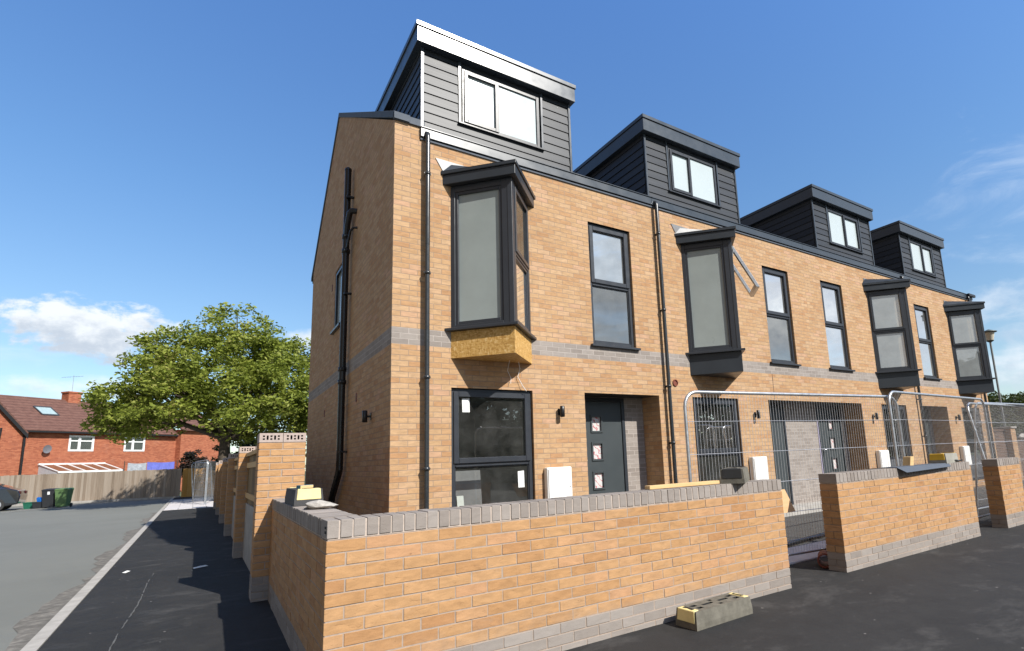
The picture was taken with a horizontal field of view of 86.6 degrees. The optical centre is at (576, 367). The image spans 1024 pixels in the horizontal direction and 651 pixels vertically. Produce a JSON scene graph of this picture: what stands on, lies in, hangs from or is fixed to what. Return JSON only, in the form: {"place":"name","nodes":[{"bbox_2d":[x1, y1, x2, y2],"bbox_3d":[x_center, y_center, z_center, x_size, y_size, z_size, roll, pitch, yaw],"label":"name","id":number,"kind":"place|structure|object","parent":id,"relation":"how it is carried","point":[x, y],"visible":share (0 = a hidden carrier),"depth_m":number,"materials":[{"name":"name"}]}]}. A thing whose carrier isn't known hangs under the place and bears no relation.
{"place":"outdoors","nodes":[
{"label":"outdoors","id":0,"kind":"place"},
{"bbox_2d":[0,499,169,650],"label":"road","id":1,"kind":"structure","parent":0,"point":[47,554],"depth_m":11.65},
{"bbox_2d":[0,483,27,509],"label":"parked car","id":2,"kind":"object","parent":1,"relation":"on","point":[10,496],"visible":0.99,"depth_m":26.93,"materials":[{"name":"black paint"}]},
{"bbox_2d":[22,502,32,508],"bbox_3d":[-28.256,7.117,27.930,0.520,0.335,0.400,2,-10,-24],"label":"recycling box","id":3,"kind":"object","parent":1,"relation":"on","point":[27,505],"visible":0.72,"depth_m":27.75,"materials":[{"name":"green plastic"}]},
{"bbox_2d":[32,502,45,508],"bbox_3d":[-27.757,7.092,27.905,0.520,0.335,0.400,2,-10,-24],"label":"recycling box","id":4,"kind":"object","parent":1,"relation":"on","point":[36,505],"visible":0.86,"depth_m":27.74,"materials":[{"name":"grey plastic"}]},
{"bbox_2d":[41,488,58,507],"bbox_3d":[-27.369,6.776,28.093,0.570,0.982,0.695,1,-10,-22],"label":"wheelie bin","id":5,"kind":"object","parent":1,"relation":"on","point":[48,497],"visible":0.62,"depth_m":27.84,"materials":[{"name":"grey plastic"}]},
{"bbox_2d":[54,487,73,506],"bbox_3d":[-26.708,6.752,28.117,0.570,0.982,0.695,1,-10,-20],"label":"wheelie bin","id":6,"kind":"object","parent":1,"relation":"on","point":[63,497],"visible":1,"depth_m":27.89,"materials":[{"name":"green plastic"}]},
{"bbox_2d":[5,512,156,650],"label":"road dirt","id":7,"kind":"structure","parent":1,"relation":"on","point":[29,628],"depth_m":5.94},
{"bbox_2d":[0,469,181,503],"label":"wooden fence","id":8,"kind":"object","parent":1,"relation":"on","point":[88,486],"visible":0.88,"depth_m":32.73,"materials":[{"name":"brown wood"}]},
{"bbox_2d":[12,496,179,505],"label":"fence kerb","id":9,"kind":"structure","parent":1,"relation":"on","point":[130,499],"depth_m":32.56,"materials":[{"name":"concrete"}]},
{"bbox_2d":[20,498,173,650],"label":"kerb","id":10,"kind":"structure","parent":1,"relation":"on","point":[37,641],"depth_m":6.09,"materials":[{"name":"concrete"}]},
{"bbox_2d":[0,0,1023,470],"label":"sky","id":11,"kind":"structure","parent":0,"point":[162,161],"materials":[{"name":"blue"}]},
{"bbox_2d":[38,495,1023,650],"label":"pavement","id":12,"kind":"structure","parent":0,"point":[966,595],"depth_m":4.97,"materials":[{"name":"black asphalt"}]},
{"bbox_2d":[109,573,153,650],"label":"chalk line","id":13,"kind":"object","parent":12,"relation":"on","point":[129,616],"visible":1,"depth_m":5.34,"materials":[{"name":"paint"}]},
{"bbox_2d":[163,498,212,510],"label":"paving slabs","id":14,"kind":"structure","parent":12,"relation":"on","point":[181,504],"depth_m":24.56,"materials":[{"name":"concrete"}]},
{"bbox_2d":[192,460,207,503],"bbox_3d":[-17.749,5.369,25.422,0.038,1.988,3.473,6,-13,-42],"label":"fence panel","id":15,"kind":"object","parent":14,"relation":"on","point":[200,480],"visible":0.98,"depth_m":25.35,"materials":[{"name":"metal"}]},
{"bbox_2d":[191,462,212,499],"bbox_3d":[-19.027,5.783,27.424,0.039,1.948,1.396,-9,-10,1],"label":"fence panel","id":16,"kind":"object","parent":14,"relation":"on","point":[197,480],"visible":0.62,"depth_m":27.15,"materials":[{"name":"metal"}]},
{"bbox_2d":[205,461,216,503],"bbox_3d":[-17.429,5.430,25.750,0.040,1.948,3.451,3,-11,-28],"label":"fence panel","id":17,"kind":"object","parent":14,"relation":"on","point":[210,481],"visible":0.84,"depth_m":25.39,"materials":[{"name":"metal"}]},
{"bbox_2d":[78,302,310,499],"bbox_3d":[-17.338,1.628,27.651,12.139,10.158,8.231,4,-11,-34],"label":"broadleaf tree","id":18,"kind":"object","parent":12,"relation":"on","point":[182,379],"visible":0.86,"depth_m":25.89,"materials":[{"name":"green plant"}]},
{"bbox_2d":[181,468,214,496],"bbox_3d":[-23.060,7.159,33.972,2.970,1.760,0.054,1,-10,-20],"label":"wooden fence","id":19,"kind":"object","parent":12,"relation":"on","point":[186,491],"visible":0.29,"depth_m":33.67,"materials":[{"name":"orange wood"}]},
{"bbox_2d":[213,462,218,508],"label":"brick pier","id":20,"kind":"structure","parent":12,"relation":"on","point":[215,487],"depth_m":21.00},
{"bbox_2d":[215,461,222,514],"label":"brick pier","id":21,"kind":"structure","parent":12,"relation":"on","point":[218,494],"depth_m":18.02,"materials":[{"name":"brown brick"}]},
{"bbox_2d":[219,458,227,522],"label":"brick pier","id":22,"kind":"structure","parent":12,"relation":"on","point":[222,506],"depth_m":14.94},
{"bbox_2d":[223,454,237,535],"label":"brick pier","id":23,"kind":"structure","parent":12,"relation":"on","point":[231,471],"depth_m":11.92,"materials":[{"name":"brown brick"}]},
{"bbox_2d":[231,457,237,537],"bbox_3d":[-6.580,2.599,10.536,0.110,1.710,3.484,4,-12,-34],"label":"fence infill","id":24,"kind":"object","parent":12,"relation":"on","point":[234,489],"visible":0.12,"depth_m":11.61,"materials":[{"name":"wood"}]},
{"bbox_2d":[232,446,256,558],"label":"brick pier","id":25,"kind":"structure","parent":12,"relation":"on","point":[240,503],"depth_m":8.83,"materials":[{"name":"brown brick"}]},
{"bbox_2d":[242,449,256,570],"bbox_3d":[-4.465,2.004,7.513,0.110,1.710,3.316,4,-12,-34],"label":"fence infill","id":26,"kind":"object","parent":12,"relation":"on","point":[249,510],"visible":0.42,"depth_m":8.12,"materials":[{"name":"wood"}]},
{"bbox_2d":[249,433,305,601],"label":"brick pier","id":27,"kind":"structure","parent":12,"relation":"on","point":[280,464],"depth_m":5.96,"materials":[{"name":"orange brick"}]},
{"bbox_2d":[305,19,668,515],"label":"terraced house","id":28,"kind":"structure","parent":12,"relation":"on","point":[484,301],"depth_m":8.44,"materials":[{"name":"brick"}]},
{"bbox_2d":[330,265,341,334],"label":"window","id":29,"kind":"structure","parent":28,"relation":"in","point":[339,274],"depth_m":10.70,"materials":[{"name":"plastic"}]},
{"bbox_2d":[456,496,463,506],"bbox_3d":[-1.591,2.174,7.483,0.128,0.776,0.122,4,-11,-34],"label":"leaning board","id":30,"kind":"object","parent":28,"relation":"in","point":[459,500],"visible":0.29,"depth_m":7.54,"materials":[{"name":"white plastic"}]},
{"bbox_2d":[456,470,481,505],"bbox_3d":[-1.546,2.035,7.704,0.447,1.117,0.128,4,-11,-34],"label":"leaning board","id":31,"kind":"object","parent":28,"relation":"in","point":[468,486],"visible":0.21,"depth_m":7.77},
{"bbox_2d":[436,158,536,363],"bbox_3d":[-1.108,-1.607,7.780,1.658,2.955,0.980,4,-11,-34],"label":"bay window","id":32,"kind":"structure","parent":28,"relation":"in","point":[491,314],"depth_m":7.66,"materials":[{"name":"glass"}]},
{"bbox_2d":[451,388,533,506],"bbox_3d":[-1.186,1.394,7.655,1.267,2.177,0.087,4,-11,-34],"label":"window","id":33,"kind":"structure","parent":28,"relation":"in","point":[457,462],"depth_m":7.68,"materials":[{"name":"plastic"}]},
{"bbox_2d":[585,397,628,494],"bbox_3d":[0.420,1.610,9.189,1.115,2.220,0.140,4,-11,-34],"label":"door","id":34,"kind":"structure","parent":28,"relation":"in","point":[605,417],"depth_m":9.31,"materials":[{"name":"wood"}]},
{"bbox_2d":[588,223,640,350],"bbox_3d":[0.606,-1.405,9.365,1.033,2.196,0.175,4,-11,-34],"label":"window","id":35,"kind":"structure","parent":28,"relation":"in","point":[608,248],"depth_m":9.47,"materials":[{"name":"glass"}]},
{"bbox_2d":[268,479,791,650],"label":"boundary wall","id":36,"kind":"structure","parent":12,"relation":"on","point":[560,573],"depth_m":3.89,"materials":[{"name":"brick"}]},
{"bbox_2d":[285,487,322,505],"bbox_3d":[-2.459,1.148,4.860,0.225,0.144,0.697,4,-11,-34],"label":"rubber fence block","id":37,"kind":"object","parent":36,"relation":"on","point":[294,496],"depth_m":4.59,"materials":[{"name":"yellow rubber"}]},
{"bbox_2d":[296,485,312,488],"bbox_3d":[-2.341,1.024,4.651,0.073,0.030,0.110,-9,-12,35],"label":"foam block","id":38,"kind":"object","parent":37,"relation":"on","point":[303,486],"depth_m":4.62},
{"bbox_2d":[305,500,337,508],"bbox_3d":[-1.939,1.041,4.118,0.243,0.069,0.102,-1,-10,-9],"label":"mortar lump","id":39,"kind":"object","parent":36,"relation":"on","point":[318,504],"visible":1,"depth_m":4.08,"materials":[{"name":"white concrete"}]},
{"bbox_2d":[645,480,719,489],"bbox_3d":[1.062,1.080,5.010,1.020,0.032,0.075,3,-11,-31],"label":"timber plank","id":40,"kind":"object","parent":36,"relation":"on","point":[663,486],"visible":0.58,"depth_m":4.92,"materials":[{"name":"beige wood"}]},
{"bbox_2d":[720,466,749,483],"bbox_3d":[1.599,1.071,5.431,0.225,0.144,0.697,-6,-10,21],"label":"rubber fence block","id":41,"kind":"object","parent":36,"relation":"on","point":[735,475],"depth_m":5.12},
{"bbox_2d":[573,113,822,516],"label":"terraced house","id":42,"kind":"structure","parent":12,"relation":"on","point":[732,309],"depth_m":10.73,"materials":[{"name":"brick"}]},
{"bbox_2d":[671,224,759,377],"bbox_3d":[2.828,-1.342,10.363,1.779,2.955,1.038,4,-11,-34],"label":"bay window","id":43,"kind":"structure","parent":42,"relation":"in","point":[708,268],"depth_m":10.22,"materials":[{"name":"glass"}]},
{"bbox_2d":[692,397,741,476],"bbox_3d":[2.685,1.660,10.228,1.267,2.177,0.087,4,-11,-34],"label":"window","id":44,"kind":"structure","parent":42,"relation":"in","point":[718,403],"depth_m":10.37,"materials":[{"name":"plastic"}]},
{"bbox_2d":[768,403,793,504],"bbox_3d":[4.256,1.879,11.768,1.105,2.220,0.092,4,-11,-34],"label":"door","id":45,"kind":"structure","parent":42,"relation":"in","point":[774,409],"depth_m":11.93,"materials":[{"name":"metal"}]},
{"bbox_2d":[762,267,801,365],"bbox_3d":[4.477,-1.139,11.938,1.033,2.196,0.175,4,-11,-34],"label":"window","id":46,"kind":"structure","parent":42,"relation":"in","point":[774,281],"depth_m":12.07,"materials":[{"name":"glass"}]},
{"bbox_2d":[676,592,752,630],"bbox_3d":[1.143,1.998,4.456,0.697,0.144,0.225,4,-12,-36],"label":"rubber fence block","id":47,"kind":"object","parent":12,"relation":"on","point":[709,612],"depth_m":4.34,"materials":[{"name":"grey plastic"}]},
{"bbox_2d":[683,390,905,555],"bbox_3d":[2.921,1.330,6.681,3.849,2.048,0.038,3,-11,-27],"label":"fence panel","id":48,"kind":"object","parent":12,"relation":"on","point":[689,394],"visible":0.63,"depth_m":6.56,"materials":[{"name":"metal"}]},
{"bbox_2d":[781,489,794,512],"bbox_3d":[2.305,1.569,6.283,0.660,0.282,0.012,3,-11,-27],"label":"plywood offcut","id":49,"kind":"object","parent":48,"relation":"attached to","point":[787,506],"visible":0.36,"depth_m":6.37,"materials":[{"name":"beige wood"}]},
{"bbox_2d":[788,540,826,564],"bbox_3d":[3.120,2.458,7.170,3.550,0.070,0.640,4,-11,-34],"label":"concrete strip","id":50,"kind":"object","parent":12,"relation":"on","point":[794,559],"visible":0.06,"depth_m":6.96,"materials":[{"name":"grey concrete"}]},
{"bbox_2d":[787,532,824,546],"bbox_3d":[3.036,2.465,7.598,2.805,0.061,0.091,6,-12,-40],"label":"black pipe","id":51,"kind":"object","parent":50,"relation":"on","point":[798,541],"visible":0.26,"depth_m":7.83,"materials":[{"name":"plastic"}]},
{"bbox_2d":[817,550,828,568],"bbox_3d":[2.885,2.216,6.265,0.164,0.164,0.300,-6,-10,23],"label":"clay pipe","id":52,"kind":"object","parent":12,"relation":"on","point":[822,564],"visible":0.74,"depth_m":6.18,"materials":[{"name":"ceramic"}]},
{"bbox_2d":[740,184,929,502],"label":"terraced house","id":53,"kind":"structure","parent":12,"relation":"on","point":[862,339],"depth_m":13.62,"materials":[{"name":"brick"}]},
{"bbox_2d":[815,405,847,472],"bbox_3d":[6.169,2.006,13.011,1.054,2.220,0.140,4,-11,-34],"label":"door","id":54,"kind":"structure","parent":53,"relation":"in","point":[821,407],"depth_m":13.07,"materials":[{"name":"metal"}]},
{"bbox_2d":[820,281,854,371],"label":"window","id":55,"kind":"structure","parent":53,"relation":"in","point":[831,299],"depth_m":13.22,"materials":[{"name":"glass"}]},
{"bbox_2d":[862,278,921,389],"bbox_3d":[8.433,-0.951,14.123,1.658,2.955,0.980,4,-11,-34],"label":"bay window","id":56,"kind":"structure","parent":53,"relation":"in","point":[905,377],"depth_m":13.94,"materials":[{"name":"plastic"}]},
{"bbox_2d":[881,405,910,466],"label":"window","id":57,"kind":"structure","parent":53,"relation":"in","point":[884,407],"depth_m":13.99,"materials":[{"name":"plastic"}]},
{"bbox_2d":[818,462,980,572],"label":"boundary wall","id":58,"kind":"structure","parent":12,"relation":"on","point":[872,517],"depth_m":6.60,"materials":[{"name":"brick"}]},
{"bbox_2d":[903,456,913,465],"bbox_3d":[4.502,1.266,7.318,0.133,0.125,0.100,4,-11,-34],"label":"wood offcut","id":59,"kind":"object","parent":58,"relation":"on","point":[908,460],"visible":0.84,"depth_m":7.29,"materials":[{"name":"beige wood"}]},
{"bbox_2d":[883,463,950,472],"bbox_3d":[4.663,1.345,7.289,1.560,0.070,0.292,4,-11,-34],"label":"metal offcut","id":60,"kind":"object","parent":58,"relation":"on","point":[916,467],"visible":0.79,"depth_m":7.12,"materials":[{"name":"grey metal"}]},
{"bbox_2d":[928,452,957,463],"bbox_3d":[5.362,1.314,7.887,0.697,0.144,0.225,7,-13,-43],"label":"rubber fence block","id":61,"kind":"object","parent":58,"relation":"on","point":[947,457],"depth_m":7.68,"materials":[{"name":"yellow rubber"}]},
{"bbox_2d":[870,220,997,487],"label":"terraced house","id":62,"kind":"structure","parent":12,"relation":"on","point":[950,345],"depth_m":16.24,"materials":[{"name":"brick"}]},
{"bbox_2d":[913,305,941,379],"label":"window","id":63,"kind":"structure","parent":62,"relation":"in","point":[922,323],"depth_m":15.81,"materials":[{"name":"glass"}]},
{"bbox_2d":[923,408,933,453],"bbox_3d":[10.058,2.273,15.596,1.040,2.220,0.140,4,-11,-34],"label":"door","id":64,"kind":"structure","parent":62,"relation":"in","point":[924,409],"depth_m":15.89,"materials":[{"name":"metal"}]},
{"bbox_2d":[943,300,995,394],"bbox_3d":[12.303,-0.685,16.696,1.658,2.955,0.980,4,-11,-34],"label":"bay window","id":65,"kind":"structure","parent":62,"relation":"in","point":[981,380],"depth_m":16.54,"materials":[{"name":"plastic"}]},
{"bbox_2d":[961,408,984,479],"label":"window","id":66,"kind":"structure","parent":62,"relation":"in","point":[964,413],"depth_m":16.52,"materials":[{"name":"plastic"}]},
{"bbox_2d":[888,391,993,517],"bbox_3d":[5.866,1.468,8.434,3.740,2.108,0.042,5,-12,-36],"label":"fence panel","id":67,"kind":"object","parent":12,"relation":"on","point":[989,442],"visible":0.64,"depth_m":8.50,"materials":[{"name":"metal"}]},
{"bbox_2d":[966,402,1023,487],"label":"fence panel","id":68,"kind":"object","parent":12,"relation":"on","point":[975,431],"visible":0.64,"depth_m":10.08,"materials":[{"name":"metal"}]},
{"bbox_2d":[985,329,1005,426],"bbox_3d":[16.000,1.290,20.346,0.540,5.644,0.540,4,-11,-34],"label":"street lamp","id":69,"kind":"object","parent":12,"relation":"on","point":[989,334],"visible":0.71,"depth_m":20.60,"materials":[{"name":"grey metal"}]},
{"bbox_2d":[974,402,1023,516],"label":"fence panel","id":70,"kind":"object","parent":12,"relation":"on","point":[975,449],"visible":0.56,"depth_m":10.20,"materials":[{"name":"metal"}]},
{"bbox_2d":[981,457,1023,527],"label":"boundary wall","id":71,"kind":"structure","parent":12,"relation":"on","point":[1004,486],"depth_m":8.62,"materials":[{"name":"brick"}]},
{"bbox_2d":[784,480,1023,547],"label":"forecourt","id":72,"kind":"structure","parent":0,"point":[791,528],"depth_m":9.67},
{"label":"ground","id":73,"kind":"structure","parent":0,"visible":0},
{"bbox_2d":[0,376,218,490],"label":"brick house","id":74,"kind":"structure","parent":73,"relation":"on","point":[35,432],"depth_m":41.34,"materials":[{"name":"brick"}]},
{"bbox_2d":[38,462,122,474],"bbox_3d":[-36.997,8.401,40.333,2.120,2.630,4.400,-5,-10,14],"label":"lean to","id":75,"kind":"object","parent":74,"relation":"attached to","point":[52,468],"visible":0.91,"depth_m":39.90,"materials":[{"name":"white plastic"}]},
{"bbox_2d":[68,435,94,450],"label":"window","id":76,"kind":"structure","parent":74,"relation":"in","point":[79,440],"depth_m":41.32,"materials":[{"name":"white plastic"}]},
{"bbox_2d":[123,436,145,450],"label":"window","id":77,"kind":"structure","parent":74,"relation":"in","point":[132,442],"depth_m":45.14,"materials":[{"name":"white plastic"}]},
{"bbox_2d":[175,449,209,477],"bbox_3d":[-25.557,6.971,35.944,2.234,3.170,1.989,4,-11,-34],"label":"purple shrub","id":78,"kind":"object","parent":73,"relation":"on","point":[190,457],"visible":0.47,"depth_m":35.73,"materials":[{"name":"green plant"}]},
{"bbox_2d":[205,440,305,470],"bbox_3d":[-18.885,5.864,32.034,5.452,3.532,3.053,2,-10,-24],"label":"leafy shrub","id":79,"kind":"object","parent":73,"relation":"on","point":[243,445],"visible":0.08,"depth_m":31.14,"materials":[{"name":"green plant"}]},
{"bbox_2d":[993,429,1007,457],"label":"garden wall","id":80,"kind":"structure","parent":73,"relation":"on","point":[1001,453],"depth_m":18.25,"materials":[{"name":"brown brick"}]},
{"bbox_2d":[987,391,1023,438],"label":"conifer hedge","id":81,"kind":"object","parent":73,"relation":"on","point":[1018,397],"visible":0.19,"depth_m":31.97,"materials":[{"name":"green plant"}]},
{"bbox_2d":[994,426,1023,478],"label":"brick pillar","id":82,"kind":"structure","parent":73,"relation":"on","point":[1010,439],"depth_m":18.34,"materials":[{"name":"brick"}]},
{"bbox_2d":[1017,439,1023,475],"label":"garden wall","id":83,"kind":"structure","parent":73,"relation":"on","point":[1022,451],"depth_m":18.55,"materials":[{"name":"brown brick"}]},
{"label":"washing line","id":84,"kind":"object","parent":73,"relation":"on","visible":0},
{"bbox_2d":[127,463,146,470],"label":"hanging sheet","id":85,"kind":"object","parent":84,"relation":"hanging from","point":[134,466],"visible":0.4,"depth_m":43.03,"materials":[{"name":"white fabric"}]},
{"bbox_2d":[147,462,174,469],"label":"hanging sheet","id":86,"kind":"object","parent":84,"relation":"hanging from","point":[157,466],"visible":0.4,"depth_m":44.81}
]}

